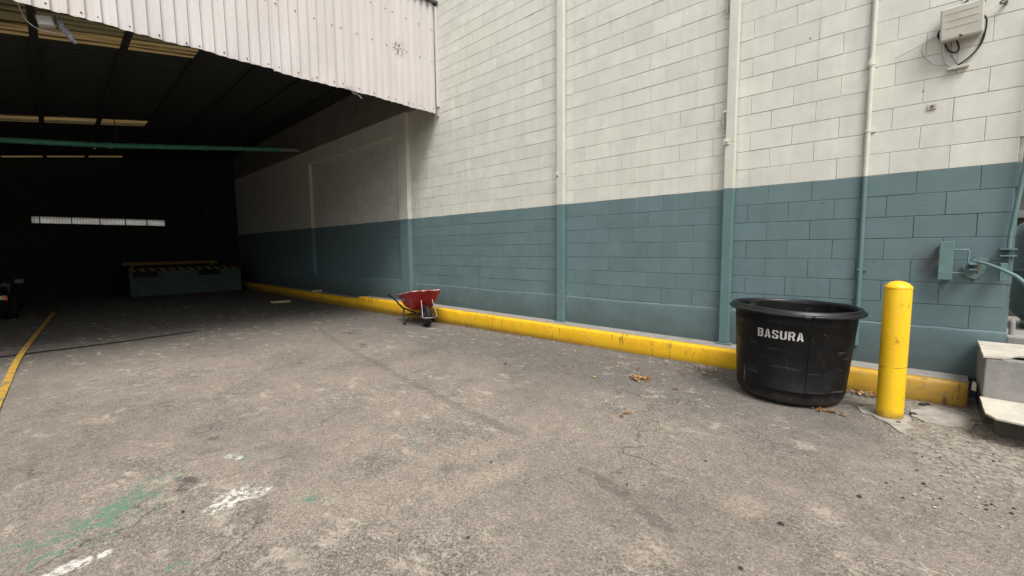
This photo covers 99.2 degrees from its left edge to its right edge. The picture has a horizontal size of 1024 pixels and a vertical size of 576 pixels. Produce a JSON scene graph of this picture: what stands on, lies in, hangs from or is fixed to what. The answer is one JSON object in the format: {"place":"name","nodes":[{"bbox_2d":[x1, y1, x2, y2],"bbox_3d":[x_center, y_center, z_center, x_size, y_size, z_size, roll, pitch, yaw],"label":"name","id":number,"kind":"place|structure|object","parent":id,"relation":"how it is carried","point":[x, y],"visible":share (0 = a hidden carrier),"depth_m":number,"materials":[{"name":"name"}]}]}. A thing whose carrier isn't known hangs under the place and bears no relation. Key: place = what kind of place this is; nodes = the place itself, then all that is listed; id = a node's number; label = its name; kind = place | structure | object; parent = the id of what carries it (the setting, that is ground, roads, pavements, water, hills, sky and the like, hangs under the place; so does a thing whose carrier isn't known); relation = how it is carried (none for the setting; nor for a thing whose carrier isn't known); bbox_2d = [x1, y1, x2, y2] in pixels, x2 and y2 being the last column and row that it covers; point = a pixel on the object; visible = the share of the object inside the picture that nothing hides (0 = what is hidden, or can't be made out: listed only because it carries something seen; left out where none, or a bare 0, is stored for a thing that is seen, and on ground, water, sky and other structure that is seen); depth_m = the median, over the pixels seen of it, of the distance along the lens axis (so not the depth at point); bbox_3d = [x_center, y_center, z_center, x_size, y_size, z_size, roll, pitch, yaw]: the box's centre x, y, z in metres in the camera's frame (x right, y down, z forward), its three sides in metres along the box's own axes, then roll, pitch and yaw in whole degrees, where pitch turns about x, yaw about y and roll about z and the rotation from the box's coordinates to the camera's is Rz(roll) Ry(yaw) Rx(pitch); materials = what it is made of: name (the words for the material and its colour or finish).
{"place":"outdoors","nodes":[
{"label":"outdoors","id":0,"kind":"place"},
{"bbox_2d":[270,300,289,302],"bbox_3d":[-6.460,0.382,12.163,0.484,0.059,0.149,-4,6,-34],"label":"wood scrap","id":1,"kind":"object","parent":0,"point":[283,301],"visible":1,"depth_m":12.10,"materials":[{"name":"beige wood"}]},
{"bbox_2d":[0,288,1023,575],"bbox_3d":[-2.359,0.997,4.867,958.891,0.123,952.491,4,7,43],"label":"ground","id":2,"kind":"structure","parent":0,"point":[226,432],"depth_m":2.82,"materials":[{"name":"concrete"}]},
{"bbox_2d":[0,265,23,318],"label":"car","id":3,"kind":"object","parent":2,"relation":"on","point":[11,302],"visible":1,"depth_m":9.80,"materials":[{"name":"paint"}]},
{"bbox_2d":[0,312,55,406],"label":"road marking","id":4,"kind":"object","parent":2,"relation":"on","point":[6,383],"visible":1,"depth_m":5.68,"materials":[{"name":"yellow paint"}]},
{"bbox_2d":[0,330,196,356],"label":"floor joint","id":5,"kind":"object","parent":2,"relation":"on","point":[97,344],"visible":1,"depth_m":6.89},
{"bbox_2d":[0,0,354,298],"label":"loading shed","id":6,"kind":"structure","parent":2,"relation":"on","point":[142,89],"depth_m":13.30,"materials":[{"name":"metal"}]},
{"bbox_2d":[31,216,164,225],"bbox_3d":[-14.359,-2.339,15.326,0.070,0.220,3.420,4,7,43],"label":"slot window","id":7,"kind":"structure","parent":6,"relation":"attached to","point":[67,220],"depth_m":15.21,"materials":[{"name":"grey"}]},
{"bbox_2d":[0,115,298,151],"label":"green pipe","id":8,"kind":"object","parent":6,"relation":"hanging from","point":[109,145],"visible":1,"depth_m":10.54,"materials":[{"name":"metal"}]},
{"bbox_2d":[200,178,239,264],"bbox_3d":[-11.863,-2.616,17.760,0.100,3.500,1.169,4,7,43],"label":"dock door","id":9,"kind":"structure","parent":6,"relation":"in","point":[218,197],"depth_m":17.70,"materials":[{"name":"black metal"}]},
{"bbox_2d":[12,0,438,116],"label":"metal fascia","id":10,"kind":"structure","parent":6,"relation":"attached to","point":[383,49],"depth_m":6.83,"materials":[{"name":"metal"}]},
{"bbox_2d":[34,9,76,43],"bbox_3d":[-5.230,-3.115,4.995,0.215,0.499,0.320,2,6,25],"label":"floodlight","id":11,"kind":"object","parent":10,"relation":"hanging from","point":[44,21],"visible":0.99,"depth_m":4.97,"materials":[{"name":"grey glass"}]},
{"bbox_2d":[17,2,65,34],"bbox_3d":[-5.341,-3.112,4.905,0.131,0.385,0.442,2,6,29],"label":"cable","id":12,"kind":"object","parent":11,"relation":"hanging from","point":[34,26],"visible":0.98,"depth_m":4.92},
{"bbox_2d":[120,260,241,296],"bbox_3d":[-12.123,-0.344,15.972,2.400,1.310,3.300,4,7,43],"label":"loading dock","id":13,"kind":"object","parent":2,"relation":"on","point":[157,280],"visible":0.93,"depth_m":15.13,"materials":[{"name":"concrete"}]},
{"bbox_2d":[387,289,440,326],"bbox_3d":[-1.920,0.315,8.608,0.616,0.686,1.950,-4,6,-29],"label":"wheelbarrow","id":14,"kind":"object","parent":2,"relation":"on","point":[423,301],"visible":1,"depth_m":8.00,"materials":[{"name":"red metal"}]},
{"bbox_2d":[502,345,677,416],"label":"leaf litter","id":15,"kind":"object","parent":2,"relation":"on","point":[621,415],"visible":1,"depth_m":4.90,"materials":[{"name":"brown plant"}]},
{"bbox_2d":[181,319,1023,569],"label":"grit","id":16,"kind":"object","parent":2,"relation":"on","point":[779,522],"visible":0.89,"depth_m":2.58,"materials":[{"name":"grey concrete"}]},
{"bbox_2d":[241,281,967,407],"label":"kerb","id":17,"kind":"structure","parent":2,"relation":"on","point":[937,390],"depth_m":5.86,"materials":[{"name":"yellow paint"}]},
{"bbox_2d":[971,381,975,390],"bbox_3d":[3.706,0.786,3.501,0.026,0.050,0.137,4,7,43],"label":"stone chip","id":18,"kind":"object","parent":17,"relation":"on","point":[973,386],"visible":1,"depth_m":3.47,"materials":[{"name":"grey stone"}]},
{"bbox_2d":[233,0,1023,398],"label":"block wall","id":19,"kind":"structure","parent":2,"relation":"on","point":[453,200],"depth_m":5.54,"materials":[{"name":"paint"}]},
{"bbox_2d":[554,0,566,322],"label":"square downpipe","id":20,"kind":"object","parent":19,"relation":"attached to","point":[560,175],"visible":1,"depth_m":6.59,"materials":[{"name":"metal"}]},
{"bbox_2d":[715,0,741,344],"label":"square downpipe","id":21,"kind":"object","parent":19,"relation":"attached to","point":[733,14],"visible":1,"depth_m":4.96,"materials":[{"name":"metal"}]},
{"bbox_2d":[855,0,878,344],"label":"thin conduit","id":22,"kind":"object","parent":19,"relation":"attached to","point":[868,131],"visible":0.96,"depth_m":4.16,"materials":[{"name":"metal"}]},
{"bbox_2d":[927,104,936,109],"bbox_3d":[3.716,-1.602,3.859,0.060,0.046,0.012,4,7,43],"label":"wall plate","id":23,"kind":"object","parent":19,"relation":"attached to","point":[931,106],"depth_m":3.86,"materials":[{"name":"white plastic"}]},
{"bbox_2d":[936,241,969,281],"bbox_3d":[3.849,-0.229,3.806,0.195,0.353,0.106,4,7,43],"label":"hooked plate","id":24,"kind":"object","parent":19,"relation":"attached to","point":[944,272],"visible":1,"depth_m":3.79,"materials":[{"name":"teal paint"}]},
{"bbox_2d":[947,63,968,70],"bbox_3d":[3.809,-1.885,3.722,0.130,0.026,0.035,4,7,43],"label":"cable clip","id":25,"kind":"object","parent":19,"relation":"attached to","point":[958,67],"visible":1,"depth_m":3.71,"materials":[{"name":"beige plastic"}]},
{"bbox_2d":[940,0,984,43],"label":"junction box","id":26,"kind":"object","parent":19,"relation":"attached to","point":[962,21],"visible":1,"depth_m":3.61,"materials":[{"name":"beige plastic"}]},
{"bbox_2d":[921,36,941,65],"bbox_3d":[3.700,-2.054,3.805,0.195,0.264,0.004,4,7,43],"label":"cable","id":27,"kind":"object","parent":26,"relation":"hanging from","point":[925,58],"visible":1,"depth_m":3.83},
{"bbox_2d":[943,43,956,66],"bbox_3d":[3.764,-2.006,3.748,0.098,0.217,0.013,4,7,43],"label":"cable","id":28,"kind":"object","parent":26,"relation":"hanging from","point":[946,63],"visible":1,"depth_m":3.77,"materials":[{"name":"white plastic"}]},
{"bbox_2d":[944,40,959,52],"bbox_3d":[3.770,-2.062,3.737,0.099,0.106,0.012,4,7,43],"label":"cable","id":29,"kind":"object","parent":26,"relation":"hanging from","point":[958,45],"visible":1,"depth_m":3.72,"materials":[{"name":"black rubber"}]},
{"bbox_2d":[958,14,987,64],"bbox_3d":[3.857,-2.087,3.651,0.158,0.387,0.013,4,7,43],"label":"cable","id":30,"kind":"object","parent":26,"relation":"hanging from","point":[986,23],"visible":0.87,"depth_m":3.61,"materials":[{"name":"black rubber"}]},
{"bbox_2d":[962,257,1023,285],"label":"pipe","id":31,"kind":"object","parent":19,"relation":"attached to","point":[977,267],"visible":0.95,"depth_m":3.65,"materials":[{"name":"metal"}]},
{"bbox_2d":[999,0,1008,4],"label":"wall hook","id":32,"kind":"object","parent":19,"relation":"attached to","point":[1001,2],"depth_m":3.51,"materials":[{"name":"metal"}]},
{"bbox_2d":[998,163,1023,280],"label":"corner pipe","id":33,"kind":"object","parent":19,"relation":"attached to","point":[1003,275],"visible":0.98,"depth_m":3.54,"materials":[{"name":"metal"}]},
{"bbox_2d":[631,374,651,381],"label":"leaf litter","id":34,"kind":"object","parent":2,"relation":"on","point":[637,377],"visible":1,"depth_m":4.50,"materials":[{"name":"brown plant"}]},
{"bbox_2d":[680,365,726,377],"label":"leaf litter","id":35,"kind":"object","parent":2,"relation":"on","point":[716,369],"visible":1,"depth_m":4.69,"materials":[{"name":"brown plant"}]},
{"bbox_2d":[729,298,868,405],"bbox_3d":[2.526,0.545,3.952,1.041,0.820,1.023,6,8,43],"label":"trash tub","id":36,"kind":"object","parent":2,"relation":"on","point":[795,351],"visible":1,"depth_m":3.61,"materials":[{"name":"black plastic"}]},
{"bbox_2d":[810,406,848,414],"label":"leaf litter","id":37,"kind":"object","parent":2,"relation":"on","point":[819,408],"visible":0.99,"depth_m":3.55,"materials":[{"name":"brown plant"}]},
{"bbox_2d":[846,387,876,395],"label":"leaf litter","id":38,"kind":"object","parent":2,"relation":"on","point":[858,392],"visible":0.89,"depth_m":3.96,"materials":[{"name":"brown plant"}]},
{"bbox_2d":[856,406,911,433],"bbox_3d":[2.964,1.019,3.379,0.293,0.016,0.555,0,5,5],"label":"concrete footing","id":39,"kind":"object","parent":2,"relation":"on","point":[902,426],"visible":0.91,"depth_m":3.34,"materials":[{"name":"grey concrete"}]},
{"bbox_2d":[875,281,913,419],"bbox_3d":[2.969,0.555,3.396,0.173,1.226,0.173,4,7,43],"label":"bollard","id":40,"kind":"object","parent":39,"relation":"on","point":[894,344],"visible":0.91,"depth_m":3.33,"materials":[{"name":"yellow metal"}]},
{"bbox_2d":[910,405,975,429],"bbox_3d":[3.389,1.008,3.441,0.365,0.017,0.516,4,7,43],"label":"concrete patch","id":41,"kind":"object","parent":2,"relation":"on","point":[943,416],"visible":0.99,"depth_m":3.40,"materials":[{"name":"grey concrete"}]},
{"bbox_2d":[975,341,1023,423],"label":"concrete box","id":42,"kind":"object","parent":2,"relation":"on","point":[999,371],"visible":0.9,"depth_m":3.25,"materials":[{"name":"grey concrete"}]},
{"bbox_2d":[992,419,1023,440],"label":"rubble step","id":43,"kind":"object","parent":2,"relation":"on","point":[1012,431],"visible":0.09,"depth_m":3.05,"materials":[{"name":"concrete"}]},
{"bbox_2d":[979,396,1023,425],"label":"loose board","id":44,"kind":"object","parent":43,"relation":"on","point":[1011,412],"visible":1,"depth_m":3.04,"materials":[{"name":"white wood"}]},
{"bbox_2d":[1006,316,1023,344],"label":"ledge","id":45,"kind":"object","parent":2,"relation":"on","point":[1017,337],"visible":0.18,"depth_m":3.76,"materials":[{"name":"concrete"}]},
{"bbox_2d":[1008,319,1015,334],"bbox_3d":[4.344,0.340,3.788,0.040,0.142,0.040,4,7,43],"label":"pipe stub","id":46,"kind":"object","parent":45,"relation":"on","point":[1012,326],"visible":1,"depth_m":3.78,"materials":[{"name":"white plastic"}]},
{"bbox_2d":[1009,223,1023,328],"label":"gas tank","id":47,"kind":"object","parent":45,"relation":"on","point":[1016,302],"visible":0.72,"depth_m":4.01,"materials":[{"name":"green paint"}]},
{"bbox_2d":[1008,153,1023,316],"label":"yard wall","id":48,"kind":"structure","parent":0,"point":[1020,219],"depth_m":4.67,"materials":[{"name":"concrete"}]}
]}

